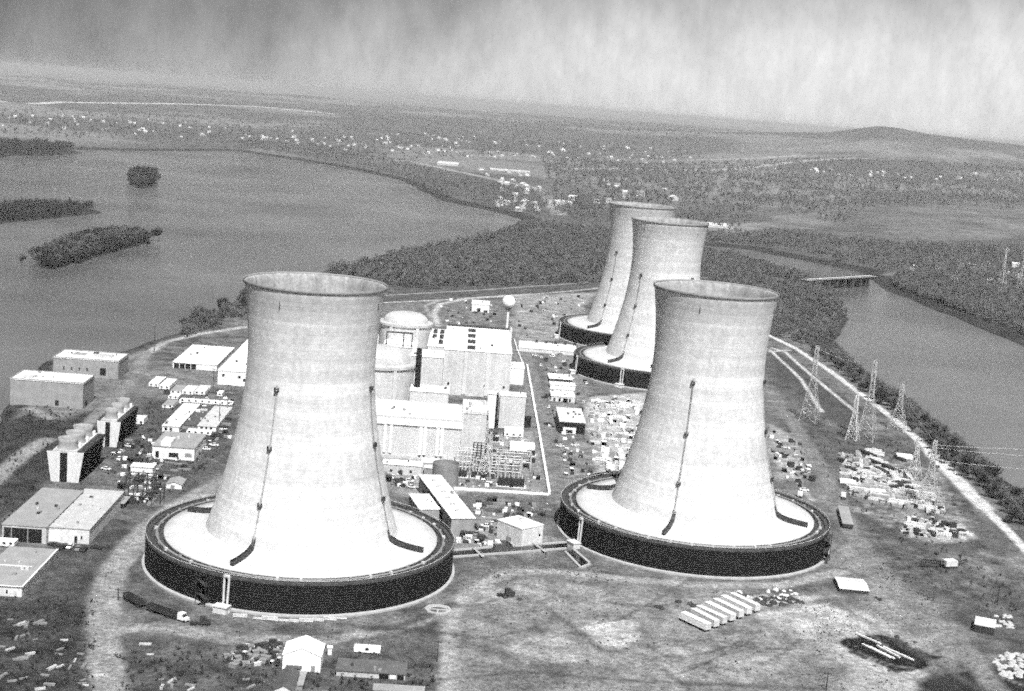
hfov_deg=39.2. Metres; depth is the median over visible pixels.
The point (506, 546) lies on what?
canal water
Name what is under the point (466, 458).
switchyard frame
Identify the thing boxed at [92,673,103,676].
lumber stack
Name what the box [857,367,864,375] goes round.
bare tree
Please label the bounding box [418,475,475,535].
long building
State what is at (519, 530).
canal house
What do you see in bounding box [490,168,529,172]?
distant works
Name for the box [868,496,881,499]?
lumber stack
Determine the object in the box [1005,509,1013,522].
bare tree
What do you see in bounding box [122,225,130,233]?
bare tree
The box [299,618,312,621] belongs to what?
concrete pipe
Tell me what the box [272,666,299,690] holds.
gabled hut
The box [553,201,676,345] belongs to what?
cooling tower
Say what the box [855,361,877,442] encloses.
lattice pylon
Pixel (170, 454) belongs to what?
window
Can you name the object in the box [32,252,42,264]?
bare tree
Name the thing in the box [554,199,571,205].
distant works
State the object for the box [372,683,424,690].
flat hut
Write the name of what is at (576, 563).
canal kerb
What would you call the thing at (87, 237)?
bare tree
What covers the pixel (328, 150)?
woodland
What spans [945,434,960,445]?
bare tree
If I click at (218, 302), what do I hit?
bare tree
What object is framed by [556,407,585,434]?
open shed
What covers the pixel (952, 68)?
sky
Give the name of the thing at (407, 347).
fuel building
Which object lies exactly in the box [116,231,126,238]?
bare tree
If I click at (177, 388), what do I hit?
site trailer
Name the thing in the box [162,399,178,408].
site trailer
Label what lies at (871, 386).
bare tree
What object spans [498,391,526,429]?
switchgear building
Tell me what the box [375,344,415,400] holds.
reactor building
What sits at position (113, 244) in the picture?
woodland
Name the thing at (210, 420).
office wing
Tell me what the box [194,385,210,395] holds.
site trailer
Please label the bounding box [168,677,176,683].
lumber stack
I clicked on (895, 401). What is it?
bare tree
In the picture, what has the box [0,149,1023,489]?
river water
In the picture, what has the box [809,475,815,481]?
steel box
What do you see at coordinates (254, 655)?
scrap crate
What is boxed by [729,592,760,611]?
box trailer
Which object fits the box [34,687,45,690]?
lumber stack
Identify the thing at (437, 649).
utility pole
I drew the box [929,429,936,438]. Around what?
bare tree
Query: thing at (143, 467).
control hut
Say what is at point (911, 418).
bare tree
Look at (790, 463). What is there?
steel box
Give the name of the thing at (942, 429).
bare tree
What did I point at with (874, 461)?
lumber stack
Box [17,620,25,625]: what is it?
lumber stack
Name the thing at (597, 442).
lumber stack
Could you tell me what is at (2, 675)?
lumber stack
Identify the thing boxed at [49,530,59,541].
sliding door
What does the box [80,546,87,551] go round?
parked car
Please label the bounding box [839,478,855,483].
site trailer
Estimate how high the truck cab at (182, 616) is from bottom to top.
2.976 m
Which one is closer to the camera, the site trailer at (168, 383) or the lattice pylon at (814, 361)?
the site trailer at (168, 383)
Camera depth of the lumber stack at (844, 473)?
790.64 m
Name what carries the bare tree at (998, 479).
on the ground
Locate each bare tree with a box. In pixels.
[19,253,26,263]
[27,246,35,256]
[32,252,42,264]
[37,246,47,254]
[39,253,51,265]
[49,241,59,251]
[56,254,61,264]
[59,245,69,254]
[69,238,76,246]
[70,230,82,238]
[71,246,80,262]
[75,240,84,249]
[82,233,92,240]
[91,235,100,245]
[99,233,111,241]
[107,233,117,240]
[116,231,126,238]
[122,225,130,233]
[134,229,142,235]
[143,229,150,242]
[151,228,157,239]
[154,227,162,235]
[178,316,187,325]
[190,307,201,320]
[197,305,206,313]
[199,311,211,322]
[215,298,222,307]
[218,305,226,318]
[218,310,225,316]
[220,300,228,310]
[238,297,245,305]
[832,357,839,366]
[844,364,852,372]
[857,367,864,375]
[858,381,869,391]
[867,384,877,398]
[875,387,888,404]
[875,394,883,404]
[885,395,892,404]
[888,396,901,408]
[894,407,901,417]
[906,415,914,425]
[909,423,916,429]
[913,412,920,418]
[920,413,930,424]
[921,432,926,438]
[926,435,936,448]
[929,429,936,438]
[935,438,944,454]
[938,424,948,435]
[940,444,951,463]
[942,433,956,444]
[942,440,959,460]
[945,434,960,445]
[950,456,961,470]
[957,465,968,475]
[961,453,975,471]
[962,447,973,454]
[970,464,980,479]
[972,456,980,465]
[976,470,987,476]
[979,475,990,487]
[982,483,993,496]
[984,460,1003,478]
[990,482,1000,497]
[991,476,1003,485]
[997,492,1005,499]
[1002,497,1012,512]
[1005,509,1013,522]
[1007,505,1021,522]
[1010,487,1021,496]
[1017,511,1023,524]
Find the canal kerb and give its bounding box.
[453,541,590,568]
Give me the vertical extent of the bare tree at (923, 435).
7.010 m
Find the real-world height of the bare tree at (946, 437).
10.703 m
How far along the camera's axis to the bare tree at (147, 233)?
1633.57 m
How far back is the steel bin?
844.86 m
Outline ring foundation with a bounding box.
[424,604,451,614]
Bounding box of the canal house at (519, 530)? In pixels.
[496,515,543,546]
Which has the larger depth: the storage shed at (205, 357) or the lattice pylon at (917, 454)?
the storage shed at (205, 357)
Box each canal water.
[453,540,567,554]
[567,550,586,565]
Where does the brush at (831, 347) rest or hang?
on the ground
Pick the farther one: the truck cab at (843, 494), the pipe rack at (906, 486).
the pipe rack at (906, 486)
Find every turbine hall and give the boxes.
[375,398,463,460]
[442,324,511,397]
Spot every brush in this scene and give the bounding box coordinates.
[179,299,246,336]
[817,341,1023,520]
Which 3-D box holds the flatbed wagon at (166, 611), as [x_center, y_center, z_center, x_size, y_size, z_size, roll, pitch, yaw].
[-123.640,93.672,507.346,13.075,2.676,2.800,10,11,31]
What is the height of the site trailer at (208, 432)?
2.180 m
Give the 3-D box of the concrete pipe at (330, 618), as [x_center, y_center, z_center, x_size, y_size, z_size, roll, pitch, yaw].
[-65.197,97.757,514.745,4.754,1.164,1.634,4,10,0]
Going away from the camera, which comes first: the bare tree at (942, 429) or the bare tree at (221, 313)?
the bare tree at (942, 429)
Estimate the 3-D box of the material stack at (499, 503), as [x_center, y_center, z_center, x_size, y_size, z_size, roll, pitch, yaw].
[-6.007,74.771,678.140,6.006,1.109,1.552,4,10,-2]
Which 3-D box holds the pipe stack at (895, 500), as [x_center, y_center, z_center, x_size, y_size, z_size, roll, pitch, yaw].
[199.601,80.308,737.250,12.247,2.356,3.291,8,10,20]
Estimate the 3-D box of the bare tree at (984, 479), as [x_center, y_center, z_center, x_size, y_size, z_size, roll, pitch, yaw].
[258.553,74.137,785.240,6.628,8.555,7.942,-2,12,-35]
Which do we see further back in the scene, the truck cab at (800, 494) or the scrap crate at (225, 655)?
the truck cab at (800, 494)
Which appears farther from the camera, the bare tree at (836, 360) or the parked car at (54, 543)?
the bare tree at (836, 360)
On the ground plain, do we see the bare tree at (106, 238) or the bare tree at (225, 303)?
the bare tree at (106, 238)
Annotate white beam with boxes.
[855,632,881,644]
[862,643,890,657]
[876,645,899,657]
[883,646,913,660]
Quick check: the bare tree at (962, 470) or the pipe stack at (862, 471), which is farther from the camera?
the bare tree at (962, 470)
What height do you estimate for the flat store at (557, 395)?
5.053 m
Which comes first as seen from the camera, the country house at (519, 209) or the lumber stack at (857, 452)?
the lumber stack at (857, 452)
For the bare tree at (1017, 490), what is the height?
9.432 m
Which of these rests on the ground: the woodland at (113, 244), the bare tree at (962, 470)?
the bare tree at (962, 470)
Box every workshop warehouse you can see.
[1,487,83,543]
[48,489,124,543]
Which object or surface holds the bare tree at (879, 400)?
on the ground
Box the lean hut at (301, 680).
[296,671,306,690]
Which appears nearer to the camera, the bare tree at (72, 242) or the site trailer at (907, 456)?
the site trailer at (907, 456)
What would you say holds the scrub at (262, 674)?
on the ground
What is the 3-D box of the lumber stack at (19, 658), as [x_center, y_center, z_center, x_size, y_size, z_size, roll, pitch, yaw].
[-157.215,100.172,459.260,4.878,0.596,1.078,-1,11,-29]
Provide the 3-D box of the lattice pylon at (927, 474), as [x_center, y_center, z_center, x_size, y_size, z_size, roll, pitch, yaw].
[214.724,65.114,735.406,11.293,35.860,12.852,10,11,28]
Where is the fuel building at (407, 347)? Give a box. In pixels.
[384,331,417,358]
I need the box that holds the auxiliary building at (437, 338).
[427,329,446,350]
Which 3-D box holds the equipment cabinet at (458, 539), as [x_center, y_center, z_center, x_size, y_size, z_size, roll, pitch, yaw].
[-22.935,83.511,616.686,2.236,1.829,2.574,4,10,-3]
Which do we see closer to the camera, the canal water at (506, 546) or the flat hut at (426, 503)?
the canal water at (506, 546)
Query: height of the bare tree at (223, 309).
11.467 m
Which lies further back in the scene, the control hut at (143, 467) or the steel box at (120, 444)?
the steel box at (120, 444)
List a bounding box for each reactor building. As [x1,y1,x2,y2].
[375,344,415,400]
[377,311,432,348]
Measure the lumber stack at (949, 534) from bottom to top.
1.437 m
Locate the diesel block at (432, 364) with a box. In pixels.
[411,348,444,385]
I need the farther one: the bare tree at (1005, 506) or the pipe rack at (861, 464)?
the pipe rack at (861, 464)
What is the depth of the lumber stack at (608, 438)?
829.81 m
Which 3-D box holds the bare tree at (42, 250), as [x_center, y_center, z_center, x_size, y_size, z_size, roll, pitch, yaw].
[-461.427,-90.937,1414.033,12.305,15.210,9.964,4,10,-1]
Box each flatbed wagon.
[123,591,146,606]
[146,602,177,618]
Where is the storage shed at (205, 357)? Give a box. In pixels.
[173,344,234,370]
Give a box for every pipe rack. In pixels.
[859,462,872,480]
[898,468,911,488]
[903,468,917,488]
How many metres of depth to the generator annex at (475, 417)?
773.58 m
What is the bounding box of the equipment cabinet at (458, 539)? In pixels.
[456,537,460,542]
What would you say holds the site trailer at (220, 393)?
on the ground
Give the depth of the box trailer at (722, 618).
542.84 m
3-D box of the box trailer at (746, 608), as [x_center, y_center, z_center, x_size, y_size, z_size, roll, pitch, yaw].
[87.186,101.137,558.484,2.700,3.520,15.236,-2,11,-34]
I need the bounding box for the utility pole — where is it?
[435,640,441,661]
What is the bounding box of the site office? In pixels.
[152,431,206,460]
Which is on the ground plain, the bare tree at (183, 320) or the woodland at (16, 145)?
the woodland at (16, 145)
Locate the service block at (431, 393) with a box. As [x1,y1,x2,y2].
[409,384,449,402]
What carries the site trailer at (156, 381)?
on the ground
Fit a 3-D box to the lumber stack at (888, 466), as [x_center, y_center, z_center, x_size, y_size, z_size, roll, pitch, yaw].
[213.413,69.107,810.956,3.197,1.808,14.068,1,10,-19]
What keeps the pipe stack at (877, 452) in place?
on the ground
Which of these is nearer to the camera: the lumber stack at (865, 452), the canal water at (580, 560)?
the canal water at (580, 560)
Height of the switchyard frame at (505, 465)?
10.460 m
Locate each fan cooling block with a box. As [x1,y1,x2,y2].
[46,423,105,482]
[96,397,137,446]
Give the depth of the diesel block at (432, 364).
876.49 m
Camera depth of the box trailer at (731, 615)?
548.03 m
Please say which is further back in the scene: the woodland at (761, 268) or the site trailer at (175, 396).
the woodland at (761, 268)
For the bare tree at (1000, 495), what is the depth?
751.08 m
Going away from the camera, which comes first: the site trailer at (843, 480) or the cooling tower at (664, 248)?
the site trailer at (843, 480)
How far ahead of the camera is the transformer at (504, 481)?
711.99 m
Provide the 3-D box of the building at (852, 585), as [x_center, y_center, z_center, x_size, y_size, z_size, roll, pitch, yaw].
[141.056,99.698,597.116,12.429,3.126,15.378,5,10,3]
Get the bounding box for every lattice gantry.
[477,421,489,475]
[486,432,492,466]
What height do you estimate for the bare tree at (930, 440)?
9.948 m
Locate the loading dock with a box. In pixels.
[422,458,454,467]
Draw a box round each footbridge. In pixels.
[473,546,483,556]
[532,541,545,551]
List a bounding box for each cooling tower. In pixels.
[142,271,454,617]
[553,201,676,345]
[557,279,832,579]
[568,216,708,390]
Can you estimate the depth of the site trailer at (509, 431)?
817.56 m
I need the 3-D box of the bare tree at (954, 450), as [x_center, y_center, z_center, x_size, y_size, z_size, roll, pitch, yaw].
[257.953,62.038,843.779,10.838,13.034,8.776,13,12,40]
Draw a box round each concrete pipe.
[233,613,246,617]
[262,615,277,620]
[289,619,298,622]
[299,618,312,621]
[312,617,323,621]
[323,616,336,620]
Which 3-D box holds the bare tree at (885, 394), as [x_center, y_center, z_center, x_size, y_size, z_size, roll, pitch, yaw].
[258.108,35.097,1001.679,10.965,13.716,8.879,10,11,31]
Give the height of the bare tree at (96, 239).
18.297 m
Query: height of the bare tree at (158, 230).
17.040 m
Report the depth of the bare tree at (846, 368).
1105.87 m
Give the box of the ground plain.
[0,67,1023,345]
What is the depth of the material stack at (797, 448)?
842.90 m
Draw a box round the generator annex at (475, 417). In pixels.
[460,399,488,452]
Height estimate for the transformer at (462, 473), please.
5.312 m
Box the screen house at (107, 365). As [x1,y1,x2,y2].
[53,349,128,378]
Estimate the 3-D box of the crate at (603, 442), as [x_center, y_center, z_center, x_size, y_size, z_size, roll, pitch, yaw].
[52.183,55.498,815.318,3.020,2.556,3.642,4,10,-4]
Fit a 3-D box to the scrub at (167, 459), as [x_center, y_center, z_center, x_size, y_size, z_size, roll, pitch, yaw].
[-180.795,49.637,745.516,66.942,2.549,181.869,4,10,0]
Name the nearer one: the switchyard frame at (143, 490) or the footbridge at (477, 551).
the footbridge at (477, 551)
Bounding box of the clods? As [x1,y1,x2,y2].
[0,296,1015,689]
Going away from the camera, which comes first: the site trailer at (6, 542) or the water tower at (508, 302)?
the site trailer at (6, 542)
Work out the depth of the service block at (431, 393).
818.74 m
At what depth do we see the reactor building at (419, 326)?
956.94 m
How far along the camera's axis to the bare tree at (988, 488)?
765.82 m
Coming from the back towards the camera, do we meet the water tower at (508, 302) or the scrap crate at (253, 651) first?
the water tower at (508, 302)
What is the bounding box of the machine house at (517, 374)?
[510,362,524,384]
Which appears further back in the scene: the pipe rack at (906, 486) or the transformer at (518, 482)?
the pipe rack at (906, 486)
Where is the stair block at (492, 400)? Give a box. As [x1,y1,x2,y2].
[487,390,498,428]
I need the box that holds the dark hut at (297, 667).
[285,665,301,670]
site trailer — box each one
[0,537,17,546]
[135,415,147,424]
[149,376,165,387]
[159,378,176,389]
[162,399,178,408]
[168,393,181,399]
[170,385,186,393]
[179,398,233,404]
[182,385,198,394]
[186,428,213,435]
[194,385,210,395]
[217,390,223,396]
[354,644,380,653]
[504,426,523,437]
[509,441,534,452]
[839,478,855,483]
[869,488,885,492]
[896,453,913,459]
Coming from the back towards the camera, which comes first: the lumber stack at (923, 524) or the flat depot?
the lumber stack at (923, 524)
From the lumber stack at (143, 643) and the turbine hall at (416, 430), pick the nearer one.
the lumber stack at (143, 643)
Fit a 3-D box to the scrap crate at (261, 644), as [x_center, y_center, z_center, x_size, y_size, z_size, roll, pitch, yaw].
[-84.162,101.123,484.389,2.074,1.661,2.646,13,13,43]
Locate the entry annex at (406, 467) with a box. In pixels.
[383,459,422,475]
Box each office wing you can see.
[162,403,200,431]
[197,406,232,431]
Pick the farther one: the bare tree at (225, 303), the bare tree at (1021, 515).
the bare tree at (225, 303)
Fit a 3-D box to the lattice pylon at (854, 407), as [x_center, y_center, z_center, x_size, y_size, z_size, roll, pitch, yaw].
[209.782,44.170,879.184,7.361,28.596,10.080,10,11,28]
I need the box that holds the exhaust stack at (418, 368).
[414,348,421,387]
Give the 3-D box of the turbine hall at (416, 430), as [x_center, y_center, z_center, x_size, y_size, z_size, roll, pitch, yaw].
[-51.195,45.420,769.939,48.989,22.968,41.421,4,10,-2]
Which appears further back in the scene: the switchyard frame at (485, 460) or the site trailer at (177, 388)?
the site trailer at (177, 388)
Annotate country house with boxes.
[515,206,522,211]
[669,195,678,200]
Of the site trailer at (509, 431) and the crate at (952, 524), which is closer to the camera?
the crate at (952, 524)
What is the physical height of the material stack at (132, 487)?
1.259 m
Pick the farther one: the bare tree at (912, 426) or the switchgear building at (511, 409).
the bare tree at (912, 426)
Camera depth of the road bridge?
1745.08 m
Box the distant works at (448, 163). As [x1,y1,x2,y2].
[437,161,458,165]
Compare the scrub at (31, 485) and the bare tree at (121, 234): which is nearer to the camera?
the scrub at (31, 485)
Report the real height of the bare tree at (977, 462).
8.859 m
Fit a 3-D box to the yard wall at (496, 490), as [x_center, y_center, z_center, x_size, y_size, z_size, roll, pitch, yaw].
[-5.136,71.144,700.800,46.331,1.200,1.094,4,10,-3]
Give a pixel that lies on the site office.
(180, 445)
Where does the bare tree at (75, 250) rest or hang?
on the ground plain
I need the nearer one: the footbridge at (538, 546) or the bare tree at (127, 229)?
the footbridge at (538, 546)
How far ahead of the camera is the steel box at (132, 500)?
634.06 m
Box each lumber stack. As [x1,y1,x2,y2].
[0,672,7,679]
[12,656,27,660]
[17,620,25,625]
[24,621,28,628]
[33,619,44,624]
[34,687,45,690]
[43,682,55,685]
[47,664,57,670]
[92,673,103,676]
[139,642,151,644]
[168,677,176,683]
[184,683,195,686]
[246,684,255,689]
[590,440,600,444]
[605,437,617,440]
[837,458,852,463]
[839,471,851,475]
[845,465,857,470]
[853,457,867,460]
[855,450,860,456]
[859,449,876,456]
[867,458,880,463]
[868,482,889,486]
[868,493,890,499]
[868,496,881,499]
[875,486,892,490]
[881,463,898,470]
[888,494,908,498]
[891,502,913,509]
[893,455,906,461]
[906,480,922,482]
[906,520,926,525]
[906,523,925,529]
[922,486,940,491]
[925,505,930,512]
[926,495,944,500]
[930,528,947,531]
[936,531,951,536]
[959,531,973,535]
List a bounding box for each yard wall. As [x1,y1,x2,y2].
[454,487,548,495]
[513,338,524,366]
[526,364,550,493]
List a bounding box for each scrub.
[0,404,84,519]
[0,589,96,690]
[98,400,216,493]
[113,646,435,690]
[804,410,972,554]
[874,550,1019,611]
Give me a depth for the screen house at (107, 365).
888.89 m
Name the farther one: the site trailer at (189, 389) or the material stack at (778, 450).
the site trailer at (189, 389)
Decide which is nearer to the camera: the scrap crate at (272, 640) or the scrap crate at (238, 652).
the scrap crate at (238, 652)
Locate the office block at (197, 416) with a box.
[183,406,212,428]
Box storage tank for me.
[432,459,459,486]
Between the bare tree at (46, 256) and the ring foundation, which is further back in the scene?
the bare tree at (46, 256)
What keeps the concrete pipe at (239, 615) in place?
on the ground
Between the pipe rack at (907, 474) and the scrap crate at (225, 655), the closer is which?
the scrap crate at (225, 655)
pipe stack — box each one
[595,457,611,460]
[616,404,628,407]
[849,485,865,490]
[857,470,873,472]
[870,450,884,456]
[888,498,912,504]
[914,490,934,495]
[922,504,937,509]
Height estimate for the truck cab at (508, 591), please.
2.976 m
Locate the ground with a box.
[0,264,1023,690]
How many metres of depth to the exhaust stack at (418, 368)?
825.83 m
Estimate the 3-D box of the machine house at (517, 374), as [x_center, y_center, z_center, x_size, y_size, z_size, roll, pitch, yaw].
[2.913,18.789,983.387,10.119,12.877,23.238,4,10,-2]
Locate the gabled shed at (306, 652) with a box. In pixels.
[282,635,324,672]
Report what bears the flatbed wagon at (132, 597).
on the ground
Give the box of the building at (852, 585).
[834,576,869,594]
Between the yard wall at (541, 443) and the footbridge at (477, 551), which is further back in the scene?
the yard wall at (541, 443)
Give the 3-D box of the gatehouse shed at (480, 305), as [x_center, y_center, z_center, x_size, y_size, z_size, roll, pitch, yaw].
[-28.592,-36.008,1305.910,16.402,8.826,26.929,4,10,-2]
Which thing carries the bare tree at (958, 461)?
on the ground
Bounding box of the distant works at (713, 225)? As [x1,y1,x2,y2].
[707,222,732,228]
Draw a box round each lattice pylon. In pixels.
[798,346,819,423]
[845,394,858,441]
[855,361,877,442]
[886,382,907,432]
[907,436,922,477]
[915,439,939,508]
[996,248,1009,290]
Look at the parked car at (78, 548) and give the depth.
567.27 m
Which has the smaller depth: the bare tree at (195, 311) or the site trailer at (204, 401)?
the site trailer at (204, 401)
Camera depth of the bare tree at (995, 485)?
765.20 m
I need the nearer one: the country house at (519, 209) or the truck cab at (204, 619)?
the truck cab at (204, 619)
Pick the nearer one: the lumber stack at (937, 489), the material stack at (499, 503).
the material stack at (499, 503)
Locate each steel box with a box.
[117,442,123,447]
[117,482,124,488]
[129,497,136,504]
[135,457,143,461]
[386,475,392,481]
[460,530,466,538]
[480,473,486,479]
[787,461,794,466]
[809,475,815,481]
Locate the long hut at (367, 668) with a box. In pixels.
[335,658,407,679]
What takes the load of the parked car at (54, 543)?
on the ground
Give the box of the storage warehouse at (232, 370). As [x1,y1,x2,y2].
[218,339,247,385]
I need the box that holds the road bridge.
[801,275,875,288]
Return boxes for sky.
[0,0,1023,144]
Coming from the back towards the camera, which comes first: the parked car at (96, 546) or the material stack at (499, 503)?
the material stack at (499, 503)
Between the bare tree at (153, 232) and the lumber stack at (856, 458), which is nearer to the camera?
the lumber stack at (856, 458)
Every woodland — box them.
[0,106,701,162]
[0,136,73,152]
[0,197,93,219]
[38,225,151,266]
[125,165,160,185]
[239,137,604,223]
[326,216,744,287]
[540,155,1023,230]
[700,246,847,343]
[705,227,1023,304]
[889,268,1023,332]
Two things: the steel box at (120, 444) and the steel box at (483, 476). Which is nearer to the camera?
the steel box at (483, 476)
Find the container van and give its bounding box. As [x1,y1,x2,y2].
[837,505,853,527]
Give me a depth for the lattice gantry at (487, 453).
721.59 m
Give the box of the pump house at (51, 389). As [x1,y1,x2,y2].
[10,369,94,408]
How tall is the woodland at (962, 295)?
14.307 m
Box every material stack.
[131,486,148,489]
[457,543,469,546]
[462,542,479,546]
[475,517,486,519]
[486,505,498,508]
[493,502,505,505]
[531,502,536,509]
[560,475,572,477]
[771,449,784,452]
[781,441,793,444]
[790,447,804,449]
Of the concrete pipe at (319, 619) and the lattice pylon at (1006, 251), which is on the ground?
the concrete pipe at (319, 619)
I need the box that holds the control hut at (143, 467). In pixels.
[130,462,156,475]
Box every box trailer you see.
[680,611,710,630]
[690,607,719,627]
[696,605,727,624]
[704,601,735,621]
[712,597,743,617]
[721,595,752,614]
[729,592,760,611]
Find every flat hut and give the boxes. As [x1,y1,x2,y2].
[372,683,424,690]
[408,494,439,520]
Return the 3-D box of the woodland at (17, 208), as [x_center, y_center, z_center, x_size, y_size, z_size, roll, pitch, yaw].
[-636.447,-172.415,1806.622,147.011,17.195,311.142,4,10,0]
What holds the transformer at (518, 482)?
on the ground
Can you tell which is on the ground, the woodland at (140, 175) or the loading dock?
the loading dock
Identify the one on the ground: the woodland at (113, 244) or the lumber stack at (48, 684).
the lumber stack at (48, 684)
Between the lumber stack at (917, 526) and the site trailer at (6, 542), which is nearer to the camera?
the site trailer at (6, 542)
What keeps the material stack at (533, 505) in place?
on the ground
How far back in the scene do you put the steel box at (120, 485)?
656.36 m
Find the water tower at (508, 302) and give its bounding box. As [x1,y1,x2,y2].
[502,295,515,327]
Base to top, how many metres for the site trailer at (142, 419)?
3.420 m
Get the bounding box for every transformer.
[459,467,467,477]
[470,469,480,478]
[491,434,499,441]
[496,473,512,486]
[509,474,525,488]
[527,448,535,456]
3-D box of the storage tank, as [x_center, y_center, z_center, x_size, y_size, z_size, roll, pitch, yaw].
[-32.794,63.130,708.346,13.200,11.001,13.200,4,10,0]
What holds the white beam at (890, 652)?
on the ground
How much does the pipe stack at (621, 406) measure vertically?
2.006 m
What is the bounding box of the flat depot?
[0,546,58,596]
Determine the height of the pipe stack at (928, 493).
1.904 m
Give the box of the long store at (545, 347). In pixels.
[518,340,575,354]
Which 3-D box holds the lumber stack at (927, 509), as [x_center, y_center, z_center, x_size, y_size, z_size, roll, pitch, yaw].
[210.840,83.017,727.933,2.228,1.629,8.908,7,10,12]
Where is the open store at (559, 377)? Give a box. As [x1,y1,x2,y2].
[548,373,572,381]
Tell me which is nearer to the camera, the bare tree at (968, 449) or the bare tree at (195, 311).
the bare tree at (968, 449)
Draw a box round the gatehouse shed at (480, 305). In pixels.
[472,300,489,312]
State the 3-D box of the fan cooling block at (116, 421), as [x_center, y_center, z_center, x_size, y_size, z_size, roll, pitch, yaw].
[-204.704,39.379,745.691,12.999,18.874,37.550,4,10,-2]
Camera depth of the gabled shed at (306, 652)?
467.06 m
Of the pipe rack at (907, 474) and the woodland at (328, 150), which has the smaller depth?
the pipe rack at (907, 474)
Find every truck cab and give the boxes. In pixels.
[170,611,189,622]
[190,615,210,625]
[497,587,514,596]
[796,491,802,498]
[841,492,845,499]
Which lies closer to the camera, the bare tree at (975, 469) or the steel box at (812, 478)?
the steel box at (812, 478)
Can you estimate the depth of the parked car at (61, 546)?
567.28 m
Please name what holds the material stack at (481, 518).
on the ground
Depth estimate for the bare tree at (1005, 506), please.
734.99 m
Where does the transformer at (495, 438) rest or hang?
on the ground
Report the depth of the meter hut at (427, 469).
722.87 m
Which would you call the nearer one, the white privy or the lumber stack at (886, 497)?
the white privy
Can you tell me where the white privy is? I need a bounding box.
[327,645,332,654]
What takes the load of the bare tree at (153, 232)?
on the ground plain
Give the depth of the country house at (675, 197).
3180.54 m
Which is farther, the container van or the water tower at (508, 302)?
the water tower at (508, 302)
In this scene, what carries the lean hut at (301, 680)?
on the ground
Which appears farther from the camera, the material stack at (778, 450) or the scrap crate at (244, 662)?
the material stack at (778, 450)
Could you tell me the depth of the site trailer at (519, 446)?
783.48 m
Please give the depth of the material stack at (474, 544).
611.22 m
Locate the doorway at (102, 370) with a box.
[100,368,105,375]
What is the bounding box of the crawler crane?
[921,554,966,568]
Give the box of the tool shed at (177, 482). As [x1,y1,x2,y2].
[166,476,186,488]
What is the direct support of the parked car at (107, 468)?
on the ground
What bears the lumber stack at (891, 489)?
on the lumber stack
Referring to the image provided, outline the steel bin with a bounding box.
[524,416,531,427]
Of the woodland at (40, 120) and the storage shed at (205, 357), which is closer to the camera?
the storage shed at (205, 357)
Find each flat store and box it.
[549,380,575,390]
[550,390,574,402]
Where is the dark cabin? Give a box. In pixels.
[974,616,995,635]
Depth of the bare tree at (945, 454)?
835.57 m
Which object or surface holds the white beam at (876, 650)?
on the ground
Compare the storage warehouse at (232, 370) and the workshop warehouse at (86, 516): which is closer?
the workshop warehouse at (86, 516)
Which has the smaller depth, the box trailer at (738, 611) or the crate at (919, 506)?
the box trailer at (738, 611)
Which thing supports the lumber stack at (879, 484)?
on the ground
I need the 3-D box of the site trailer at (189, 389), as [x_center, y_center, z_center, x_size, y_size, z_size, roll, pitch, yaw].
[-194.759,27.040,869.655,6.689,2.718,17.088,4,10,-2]
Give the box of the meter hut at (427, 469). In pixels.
[424,465,432,474]
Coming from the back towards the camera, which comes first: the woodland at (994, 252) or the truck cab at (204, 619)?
the woodland at (994, 252)
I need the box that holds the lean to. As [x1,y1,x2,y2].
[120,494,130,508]
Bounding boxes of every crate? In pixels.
[223,653,229,657]
[228,661,238,668]
[233,654,241,659]
[235,651,242,657]
[242,660,249,666]
[251,649,258,653]
[251,653,259,657]
[258,641,266,647]
[259,657,266,663]
[269,638,276,644]
[270,644,276,650]
[601,440,606,445]
[607,464,614,470]
[916,504,922,508]
[948,522,956,528]
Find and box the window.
[169,453,177,456]
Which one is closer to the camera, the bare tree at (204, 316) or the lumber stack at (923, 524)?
the lumber stack at (923, 524)
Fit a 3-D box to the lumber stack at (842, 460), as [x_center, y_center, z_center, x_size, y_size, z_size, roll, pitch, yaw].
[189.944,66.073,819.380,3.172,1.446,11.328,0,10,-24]
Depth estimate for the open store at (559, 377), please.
997.08 m
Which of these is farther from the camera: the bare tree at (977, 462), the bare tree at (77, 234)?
the bare tree at (77, 234)
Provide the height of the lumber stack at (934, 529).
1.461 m
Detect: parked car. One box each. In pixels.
[47,541,60,546]
[57,544,66,549]
[65,543,73,548]
[74,545,81,550]
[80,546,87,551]
[89,544,102,549]
[101,466,111,470]
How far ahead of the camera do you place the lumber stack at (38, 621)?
490.33 m
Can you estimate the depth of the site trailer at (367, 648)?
486.43 m
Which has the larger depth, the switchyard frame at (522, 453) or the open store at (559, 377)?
the open store at (559, 377)
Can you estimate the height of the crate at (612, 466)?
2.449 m
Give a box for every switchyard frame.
[124,483,164,503]
[125,471,156,488]
[455,447,474,471]
[472,442,485,465]
[475,457,490,474]
[490,455,521,477]
[495,449,531,470]
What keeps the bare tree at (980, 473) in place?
on the ground
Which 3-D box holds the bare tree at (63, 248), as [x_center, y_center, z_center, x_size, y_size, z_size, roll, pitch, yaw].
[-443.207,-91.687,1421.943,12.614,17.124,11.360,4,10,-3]
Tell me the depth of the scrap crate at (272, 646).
481.71 m
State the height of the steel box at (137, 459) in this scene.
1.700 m

